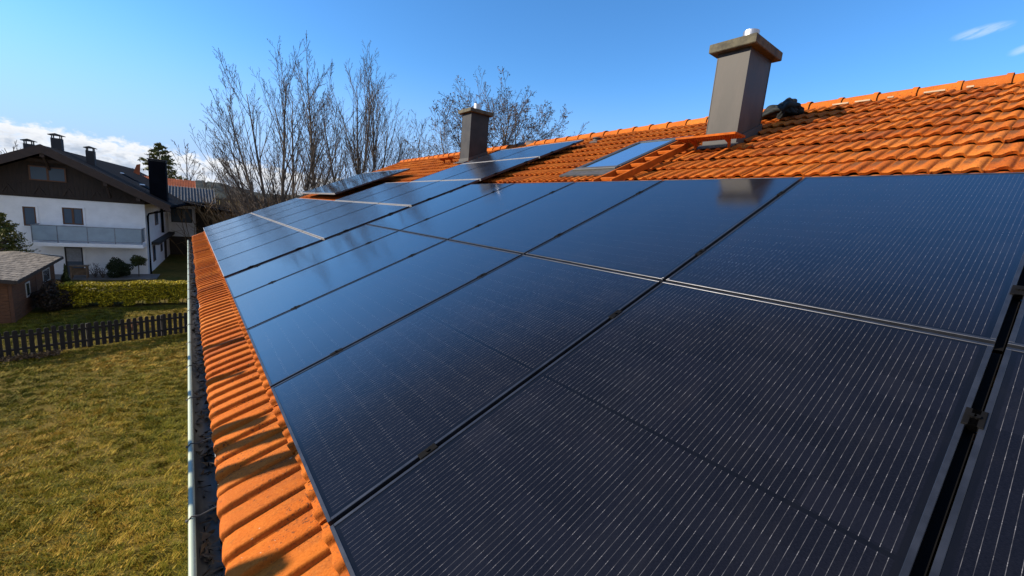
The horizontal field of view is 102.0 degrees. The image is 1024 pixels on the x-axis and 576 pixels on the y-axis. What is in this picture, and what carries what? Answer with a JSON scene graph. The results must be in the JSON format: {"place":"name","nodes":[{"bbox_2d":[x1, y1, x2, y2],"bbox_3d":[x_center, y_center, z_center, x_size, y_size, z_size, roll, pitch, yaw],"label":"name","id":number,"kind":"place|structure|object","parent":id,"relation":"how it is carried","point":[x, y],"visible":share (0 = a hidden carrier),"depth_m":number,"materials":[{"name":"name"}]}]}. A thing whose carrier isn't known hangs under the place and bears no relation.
{"place":"outdoors","nodes":[
{"label":"outdoors","id":0,"kind":"place"},
{"bbox_2d":[0,201,242,575],"bbox_3d":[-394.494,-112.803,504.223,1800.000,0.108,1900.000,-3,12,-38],"label":"lawn","id":1,"kind":"structure","parent":0,"point":[172,267],"depth_m":9.48,"materials":[{"name":"plant"}]},
{"bbox_2d":[0,212,38,252],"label":"conifer tree","id":2,"kind":"object","parent":1,"relation":"on","point":[7,227],"visible":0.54,"depth_m":22.32,"materials":[{"name":"green plant"}]},
{"bbox_2d":[0,349,62,363],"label":"leaf pile","id":3,"kind":"object","parent":1,"relation":"on","point":[30,355],"visible":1,"depth_m":13.87,"materials":[{"name":"brown plant"}]},
{"bbox_2d":[0,251,63,323],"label":"wooden shed","id":4,"kind":"structure","parent":1,"relation":"on","point":[23,275],"depth_m":18.33,"materials":[{"name":"brown wood"}]},
{"bbox_2d":[25,281,30,297],"bbox_3d":[-21.552,0.052,18.453,0.027,0.660,0.600,-3,12,-38],"label":"window","id":5,"kind":"structure","parent":4,"relation":"in","point":[27,285],"depth_m":18.42,"materials":[{"name":"white glass"}]},
{"bbox_2d":[42,267,50,281],"bbox_3d":[-23.452,-0.646,20.870,0.027,0.650,1.300,-3,12,-38],"label":"window","id":6,"kind":"structure","parent":4,"relation":"in","point":[46,272],"depth_m":20.88,"materials":[{"name":"grey glass"}]},
{"bbox_2d":[30,279,77,310],"bbox_3d":[-21.230,0.357,19.162,1.610,1.578,1.963,4,10,-6],"label":"shrub","id":7,"kind":"object","parent":1,"relation":"on","point":[45,292],"visible":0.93,"depth_m":18.89,"materials":[{"name":"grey plant"}]},
{"bbox_2d":[60,264,70,281],"bbox_3d":[-23.343,-0.383,21.733,0.517,1.862,0.537,5,10,3],"label":"shrub","id":8,"kind":"object","parent":1,"relation":"on","point":[65,277],"visible":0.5,"depth_m":21.59,"materials":[{"name":"green plant"}]},
{"bbox_2d":[68,265,89,278],"bbox_3d":[-26.748,-1.009,25.633,0.840,0.790,0.560,-3,12,-38],"label":"garden table","id":9,"kind":"object","parent":1,"relation":"on","point":[79,271],"visible":1,"depth_m":25.59,"materials":[{"name":"brown wood"}]},
{"bbox_2d":[0,312,187,358],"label":"picket fence","id":10,"kind":"object","parent":1,"relation":"on","point":[162,330],"visible":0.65,"depth_m":15.16,"materials":[{"name":"brown wood"}]},
{"bbox_2d":[90,263,100,276],"bbox_3d":[-26.270,-1.085,26.141,1.097,0.915,0.781,9,10,22],"label":"bare shrub","id":11,"kind":"object","parent":1,"relation":"on","point":[95,274],"visible":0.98,"depth_m":26.20,"materials":[{"name":"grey plant"}]},
{"bbox_2d":[95,268,106,277],"bbox_3d":[-25.928,-0.972,26.169,0.726,0.738,0.613,-3,12,-38],"label":"bare shrub","id":12,"kind":"object","parent":1,"relation":"on","point":[102,275],"visible":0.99,"depth_m":26.23,"materials":[{"name":"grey plant"}]},
{"bbox_2d":[105,257,133,277],"bbox_3d":[-25.367,-1.263,26.797,1.403,1.512,1.550,-3,12,-38],"label":"shrub","id":13,"kind":"object","parent":1,"relation":"on","point":[118,267],"visible":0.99,"depth_m":26.54,"materials":[{"name":"green plant"}]},
{"bbox_2d":[0,133,239,279],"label":"chalet house","id":14,"kind":"structure","parent":1,"relation":"on","point":[89,208],"depth_m":26.31,"materials":[{"name":"white paint"}]},
{"bbox_2d":[20,205,38,226],"bbox_3d":[-29.168,-4.337,25.061,0.720,1.270,0.130,-2,11,-34],"label":"window","id":15,"kind":"structure","parent":14,"relation":"in","point":[29,214],"depth_m":25.05,"materials":[{"name":"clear glass"}]},
{"bbox_2d":[28,165,66,182],"bbox_3d":[-28.122,-6.903,25.092,1.560,0.860,0.065,-2,11,-34],"label":"window","id":16,"kind":"structure","parent":14,"relation":"in","point":[41,173],"depth_m":25.07,"materials":[{"name":"grey glass"}]},
{"bbox_2d":[59,206,85,225],"bbox_3d":[-27.625,-4.511,26.065,1.100,1.160,0.130,-2,11,-34],"label":"window","id":17,"kind":"structure","parent":14,"relation":"in","point":[72,216],"depth_m":26.07,"materials":[{"name":"grey glass"}]},
{"bbox_2d":[62,246,85,273],"bbox_3d":[-27.951,-1.718,26.476,1.000,1.920,0.130,-2,11,-34],"label":"terrace door","id":18,"kind":"structure","parent":14,"relation":"in","point":[72,255],"depth_m":26.43,"materials":[{"name":"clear glass"}]},
{"bbox_2d":[152,245,155,261],"bbox_3d":[-26.553,-2.605,30.760,0.062,1.200,1.100,-2,11,-34],"label":"window","id":19,"kind":"structure","parent":14,"relation":"in","point":[154,248],"depth_m":30.62,"materials":[{"name":"grey glass"}]},
{"bbox_2d":[154,211,158,224],"bbox_3d":[-27.450,-5.406,31.976,0.062,1.050,1.500,-2,11,-34],"label":"window","id":20,"kind":"structure","parent":14,"relation":"in","point":[156,214],"depth_m":31.80,"materials":[{"name":"grey glass"}]},
{"bbox_2d":[164,241,166,258],"bbox_3d":[-29.955,-3.455,35.822,0.037,1.780,1.200,-2,11,-34],"label":"side door","id":21,"kind":"structure","parent":14,"relation":"in","point":[165,244],"depth_m":35.67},
{"bbox_2d":[171,208,191,222],"bbox_3d":[-30.564,-6.709,38.329,1.530,1.280,0.065,-2,11,-34],"label":"window","id":22,"kind":"structure","parent":14,"relation":"in","point":[174,218],"depth_m":38.29,"materials":[{"name":"black glass"}]},
{"bbox_2d":[58,280,187,306],"bbox_3d":[-17.940,0.218,22.127,8.456,1.280,1.256,-3,12,-38],"label":"hedge","id":23,"kind":"object","parent":1,"relation":"on","point":[127,293],"visible":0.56,"depth_m":20.61,"materials":[{"name":"green plant"}]},
{"bbox_2d":[119,317,138,330],"bbox_3d":[-16.031,1.506,17.344,0.597,0.583,0.747,7,10,13],"label":"dry plant","id":24,"kind":"object","parent":1,"relation":"on","point":[131,325],"visible":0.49,"depth_m":17.34,"materials":[{"name":"brown plant"}]},
{"bbox_2d":[130,255,146,275],"bbox_3d":[-24.744,-1.447,27.496,0.939,1.513,0.816,-3,12,-38],"label":"shrub","id":25,"kind":"object","parent":1,"relation":"on","point":[136,260],"visible":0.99,"depth_m":27.29,"materials":[{"name":"green plant"}]},
{"bbox_2d":[137,142,187,179],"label":"conifer tree","id":26,"kind":"object","parent":1,"relation":"on","point":[157,152],"visible":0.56,"depth_m":51.95,"materials":[{"name":"green plant"}]},
{"bbox_2d":[134,164,194,187],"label":"orange roof house","id":27,"kind":"structure","parent":1,"relation":"on","point":[182,183],"depth_m":44.25,"materials":[{"name":"orange tile"}]},
{"bbox_2d":[145,140,225,191],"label":"bare tree","id":28,"kind":"object","parent":1,"relation":"on","point":[193,173],"visible":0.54,"depth_m":55.48,"materials":[{"name":"brown plant"}]},
{"bbox_2d":[168,185,215,254],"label":"ribbed roof barn","id":29,"kind":"structure","parent":1,"relation":"on","point":[184,192],"depth_m":39.22,"materials":[{"name":"grey metal"}]},
{"bbox_2d":[169,189,301,254],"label":"undergrowth","id":30,"kind":"object","parent":1,"relation":"on","point":[214,219],"visible":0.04,"depth_m":37.68,"materials":[{"name":"brown plant"}]},
{"bbox_2d":[211,197,268,222],"bbox_3d":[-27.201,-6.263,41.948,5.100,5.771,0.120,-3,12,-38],"label":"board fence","id":31,"kind":"object","parent":1,"relation":"on","point":[221,201],"visible":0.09,"depth_m":40.63,"materials":[{"name":"brown wood"}]},
{"bbox_2d":[185,35,361,219],"bbox_3d":[-15.564,-8.131,28.002,10.560,16.334,8.025,-3,12,-38],"label":"bare tree","id":32,"kind":"object","parent":1,"relation":"on","point":[253,202],"visible":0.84,"depth_m":26.87,"materials":[{"name":"brown plant"}]},
{"bbox_2d":[286,30,333,189],"bbox_3d":[-14.324,-8.925,29.799,2.948,17.407,4.513,4,10,-6],"label":"bare tree","id":33,"kind":"object","parent":1,"relation":"on","point":[306,107],"visible":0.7,"depth_m":29.13,"materials":[{"name":"brown plant"}]},
{"bbox_2d":[280,40,429,189],"bbox_3d":[-11.535,-9.832,33.706,9.431,18.450,10.514,8,10,17],"label":"bare tree","id":34,"kind":"object","parent":1,"relation":"on","point":[369,116],"visible":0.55,"depth_m":32.02,"materials":[{"name":"brown plant"}]},
{"bbox_2d":[388,111,437,161],"bbox_3d":[-9.531,-8.955,39.778,5.477,14.986,4.294,-3,12,-38],"label":"bare tree","id":35,"kind":"object","parent":1,"relation":"on","point":[417,141],"visible":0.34,"depth_m":38.76,"materials":[{"name":"brown plant"}]},
{"bbox_2d":[401,66,563,156],"bbox_3d":[-2.191,-8.111,32.091,12.525,17.195,8.724,3,10,-10],"label":"bare tree","id":36,"kind":"object","parent":1,"relation":"on","point":[509,140],"visible":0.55,"depth_m":30.86,"materials":[{"name":"brown plant"}]},
{"bbox_2d":[498,98,570,146],"bbox_3d":[1.776,-7.859,35.456,7.796,16.188,7.532,-3,12,-38],"label":"bare tree","id":37,"kind":"object","parent":1,"relation":"on","point":[542,133],"visible":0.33,"depth_m":33.96,"materials":[{"name":"brown plant"}]},
{"bbox_2d":[559,121,589,137],"bbox_3d":[4.557,-7.104,37.225,5.560,14.594,3.875,4,10,-4],"label":"bare tree","id":38,"kind":"object","parent":1,"relation":"on","point":[579,130],"visible":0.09,"depth_m":34.92,"materials":[{"name":"brown plant"}]},
{"bbox_2d":[185,28,1023,575],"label":"tiled house","id":39,"kind":"structure","parent":1,"relation":"on","point":[269,512],"depth_m":3.68,"materials":[{"name":"tile"}]},
{"bbox_2d":[189,243,222,575],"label":"leaf litter","id":40,"kind":"object","parent":39,"relation":"on","point":[205,536],"visible":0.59,"depth_m":2.19,"materials":[{"name":"brown plant"}]},
{"bbox_2d":[203,213,253,230],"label":"solar panel","id":41,"kind":"object","parent":39,"relation":"attached to","point":[226,222],"visible":0.79,"depth_m":11.15,"materials":[{"name":"blue glass"}]},
{"bbox_2d":[205,215,261,235],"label":"solar panel","id":42,"kind":"object","parent":39,"relation":"attached to","point":[230,225],"visible":0.83,"depth_m":10.06,"materials":[{"name":"blue glass"}]},
{"bbox_2d":[207,218,270,241],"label":"solar panel","id":43,"kind":"object","parent":39,"relation":"attached to","point":[237,229],"visible":0.8,"depth_m":8.97,"materials":[{"name":"blue glass"}]},
{"bbox_2d":[209,221,283,249],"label":"solar panel","id":44,"kind":"object","parent":39,"relation":"attached to","point":[239,236],"visible":0.85,"depth_m":7.89,"materials":[{"name":"blue glass"}]},
{"bbox_2d":[213,226,299,260],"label":"solar panel","id":45,"kind":"object","parent":39,"relation":"attached to","point":[227,251],"visible":0.78,"depth_m":6.79,"materials":[{"name":"blue glass"}]},
{"bbox_2d":[251,198,303,214],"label":"solar panel","id":46,"kind":"object","parent":39,"relation":"attached to","point":[272,207],"visible":0.84,"depth_m":11.79,"materials":[{"name":"blue glass"}]},
{"bbox_2d":[257,199,317,217],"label":"solar panel","id":47,"kind":"object","parent":39,"relation":"attached to","point":[283,208],"visible":0.8,"depth_m":10.68,"materials":[{"name":"blue glass"}]},
{"bbox_2d":[264,200,331,221],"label":"solar panel","id":48,"kind":"object","parent":39,"relation":"attached to","point":[294,210],"visible":0.77,"depth_m":9.60,"materials":[{"name":"blue glass"}]},
{"bbox_2d":[274,201,349,225],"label":"solar panel","id":49,"kind":"object","parent":39,"relation":"attached to","point":[292,218],"visible":0.68,"depth_m":8.51,"materials":[{"name":"blue glass"}]},
{"bbox_2d":[286,202,374,231],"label":"solar panel","id":50,"kind":"object","parent":39,"relation":"attached to","point":[322,217],"visible":0.77,"depth_m":7.42,"materials":[{"name":"blue glass"}]},
{"bbox_2d":[301,171,381,193],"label":"solar panel","id":51,"kind":"object","parent":39,"relation":"attached to","point":[335,184],"visible":0.81,"depth_m":12.75,"materials":[{"name":"blue glass"}]},
{"bbox_2d":[316,168,409,194],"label":"solar panel","id":52,"kind":"object","parent":39,"relation":"attached to","point":[357,183],"visible":1,"depth_m":11.09,"materials":[{"name":"blue glass"}]},
{"bbox_2d":[335,182,407,201],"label":"solar panel","id":53,"kind":"object","parent":39,"relation":"attached to","point":[366,192],"visible":0.66,"depth_m":9.16,"materials":[{"name":"blue glass"}]},
{"bbox_2d":[354,181,437,203],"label":"solar panel","id":54,"kind":"object","parent":39,"relation":"attached to","point":[382,196],"visible":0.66,"depth_m":8.07,"materials":[{"name":"blue glass"}]},
{"bbox_2d":[432,156,455,167],"bbox_3d":[-1.984,-3.509,11.660,0.467,0.326,0.750,-3,12,-38],"label":"roof step","id":55,"kind":"object","parent":39,"relation":"on","point":[443,159],"visible":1,"depth_m":11.61,"materials":[{"name":"orange metal"}]},
{"bbox_2d":[411,161,492,181],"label":"solar panel","id":56,"kind":"object","parent":39,"relation":"attached to","point":[448,172],"visible":0.66,"depth_m":8.74,"materials":[{"name":"blue glass"}]},
{"bbox_2d":[441,157,538,180],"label":"solar panel","id":57,"kind":"object","parent":39,"relation":"attached to","point":[486,171],"visible":0.91,"depth_m":7.56,"materials":[{"name":"blue glass"}]},
{"bbox_2d":[462,145,536,163],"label":"solar panel","id":58,"kind":"object","parent":39,"relation":"attached to","point":[497,155],"visible":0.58,"depth_m":9.37,"materials":[{"name":"blue glass"}]},
{"bbox_2d":[496,139,583,160],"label":"solar panel","id":59,"kind":"object","parent":39,"relation":"attached to","point":[541,151],"visible":0.91,"depth_m":8.20,"materials":[{"name":"blue glass"}]},
{"bbox_2d":[592,141,700,181],"bbox_3d":[1.741,-1.606,5.178,1.762,0.836,0.289,-3,12,-38],"label":"roof ladder","id":60,"kind":"object","parent":39,"relation":"on","point":[640,165],"visible":0.78,"depth_m":5.08,"materials":[{"name":"orange metal"}]},
{"bbox_2d":[673,131,744,160],"bbox_3d":[2.290,-1.669,4.983,0.467,0.326,0.740,-3,12,-38],"label":"roof step","id":61,"kind":"object","parent":39,"relation":"attached to","point":[727,137],"visible":1,"depth_m":4.96,"materials":[{"name":"orange metal"}]},
{"bbox_2d":[761,97,803,119],"bbox_3d":[3.807,-2.510,5.846,0.397,0.300,0.531,-3,12,-38],"label":"cloth bundle","id":62,"kind":"object","parent":39,"relation":"on","point":[789,106],"visible":0.94,"depth_m":5.72,"materials":[{"name":"grey fabric"}]},
{"bbox_2d":[960,431,976,443],"bbox_3d":[-0.219,0.015,2.897,0.098,0.170,7.060,-3,12,-38],"label":"mounting rail","id":63,"kind":"object","parent":39,"relation":"attached to","point":[974,437],"depth_m":1.08,"materials":[{"name":"metal"}]},
{"bbox_2d":[225,224,397,297],"bbox_3d":[-2.340,-0.380,4.843,1.776,0.045,1.178,-30,27,-29],"label":"solar panel","id":64,"kind":"object","parent":63,"relation":"attached to","point":[253,278],"visible":0.79,"depth_m":4.76,"materials":[{"name":"glass"}]},
{"bbox_2d":[271,255,660,525],"bbox_3d":[-0.234,0.254,2.156,1.776,0.045,1.156,-30,27,-29],"label":"solar panel","id":65,"kind":"object","parent":63,"relation":"attached to","point":[366,418],"visible":0.8,"depth_m":1.94,"materials":[{"name":"glass"},{"name":"black metal"}]},
{"bbox_2d":[330,281,1001,575],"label":"solar panel","id":66,"kind":"object","parent":63,"relation":"attached to","point":[664,428],"visible":0.98,"depth_m":1.19,"materials":[{"name":"solar cell glass"},{"name":"dark anodised aluminium"},{"name":"black rubber"}]},
{"bbox_2d":[929,347,1023,575],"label":"solar panel","id":67,"kind":"object","parent":63,"relation":"attached to","point":[983,534],"visible":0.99,"depth_m":0.91,"materials":[{"name":"solar cell glass"},{"name":"dark anodised aluminium"},{"name":"black rubber"}]},
{"bbox_2d":[186,180,301,199],"bbox_3d":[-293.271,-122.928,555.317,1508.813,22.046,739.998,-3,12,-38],"label":"hills","id":68,"kind":"structure","parent":0,"point":[199,184],"depth_m":493.67,"materials":[{"name":"plant"}]},
{"bbox_2d":[0,0,1023,194],"label":"sky","id":69,"kind":"structure","parent":0,"point":[119,79],"materials":[{"name":"blue"}]},
{"bbox_3d":[-1.006,0.465,2.387,0.098,0.170,7.060,-3,12,-38],"label":"mounting rail","id":70,"kind":"object","parent":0,"visible":0},
{"bbox_2d":[217,231,322,277],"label":"solar panel","id":71,"kind":"object","parent":70,"relation":"attached to","point":[255,256],"visible":0.86,"depth_m":5.64,"materials":[{"name":"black glass"}]},
{"bbox_2d":[233,231,445,329],"bbox_3d":[-1.634,-0.167,3.942,1.776,0.045,1.156,-30,27,-29],"label":"solar panel","id":72,"kind":"object","parent":70,"relation":"attached to","point":[260,305],"visible":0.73,"depth_m":3.84,"materials":[{"name":"glass"}]},
{"bbox_2d":[246,240,521,386],"bbox_3d":[-0.934,0.043,3.049,1.776,0.045,1.156,-30,27,-29],"label":"solar panel","id":73,"kind":"object","parent":70,"relation":"attached to","point":[292,342],"visible":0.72,"depth_m":2.91,"materials":[{"name":"glass"},{"name":"black metal"}]},
{"bbox_3d":[1.143,-0.762,3.781,0.098,0.170,7.060,-3,12,-38],"label":"mounting rail","id":74,"kind":"object","parent":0,"visible":0},
{"bbox_2d":[379,179,478,206],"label":"solar panel","id":75,"kind":"object","parent":74,"relation":"on","point":[424,194],"visible":0.88,"depth_m":6.92,"materials":[{"name":"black glass"}]},
{"bbox_2d":[367,183,513,230],"bbox_3d":[-0.982,-1.155,5.726,1.776,0.045,1.178,-30,27,-29],"label":"solar panel","id":76,"kind":"object","parent":74,"relation":"attached to","point":[412,215],"visible":0.81,"depth_m":5.65,"materials":[{"name":"glass"},{"name":"black metal"}]},
{"bbox_2d":[401,182,574,239],"bbox_3d":[-0.275,-0.943,4.824,1.776,0.045,1.156,-30,27,-29],"label":"solar panel","id":77,"kind":"object","parent":74,"relation":"attached to","point":[453,222],"visible":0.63,"depth_m":4.74,"materials":[{"name":"glass"},{"name":"black metal"}]},
{"bbox_2d":[526,177,801,282],"bbox_3d":[1.125,-0.521,3.038,1.776,0.045,1.156,-30,27,-29],"label":"solar panel","id":78,"kind":"object","parent":74,"relation":"attached to","point":[662,231],"visible":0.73,"depth_m":2.89,"materials":[{"name":"solar cell glass"},{"name":"dark anodised aluminium"},{"name":"black rubber"}]},
{"bbox_2d":[666,172,1023,351],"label":"solar panel","id":79,"kind":"object","parent":74,"relation":"attached to","point":[942,254],"visible":0.84,"depth_m":1.93,"materials":[{"name":"solar cell glass"},{"name":"dark anodised aluminium"},{"name":"black rubber"}]},
{"bbox_2d":[1007,285,1023,349],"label":"solar panel","id":80,"kind":"object","parent":74,"relation":"attached to","point":[1016,340],"visible":0.81,"depth_m":1.30,"materials":[{"name":"glass"}]},
{"bbox_3d":[0.356,-0.313,3.271,0.098,0.170,7.060,-3,12,-38],"label":"mounting rail","id":81,"kind":"object","parent":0,"visible":0},
{"bbox_2d":[302,204,409,239],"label":"solar panel","id":82,"kind":"object","parent":81,"relation":"on","point":[345,223],"visible":0.83,"depth_m":6.27,"materials":[{"name":"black glass"}]},
{"bbox_2d":[449,180,662,254],"bbox_3d":[0.425,-0.732,3.931,1.776,0.045,1.156,-30,27,-29],"label":"solar panel","id":83,"kind":"object","parent":81,"relation":"attached to","point":[526,228],"visible":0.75,"depth_m":3.82,"materials":[{"name":"solar cell glass"},{"name":"dark anodised aluminium"},{"name":"black rubber"}]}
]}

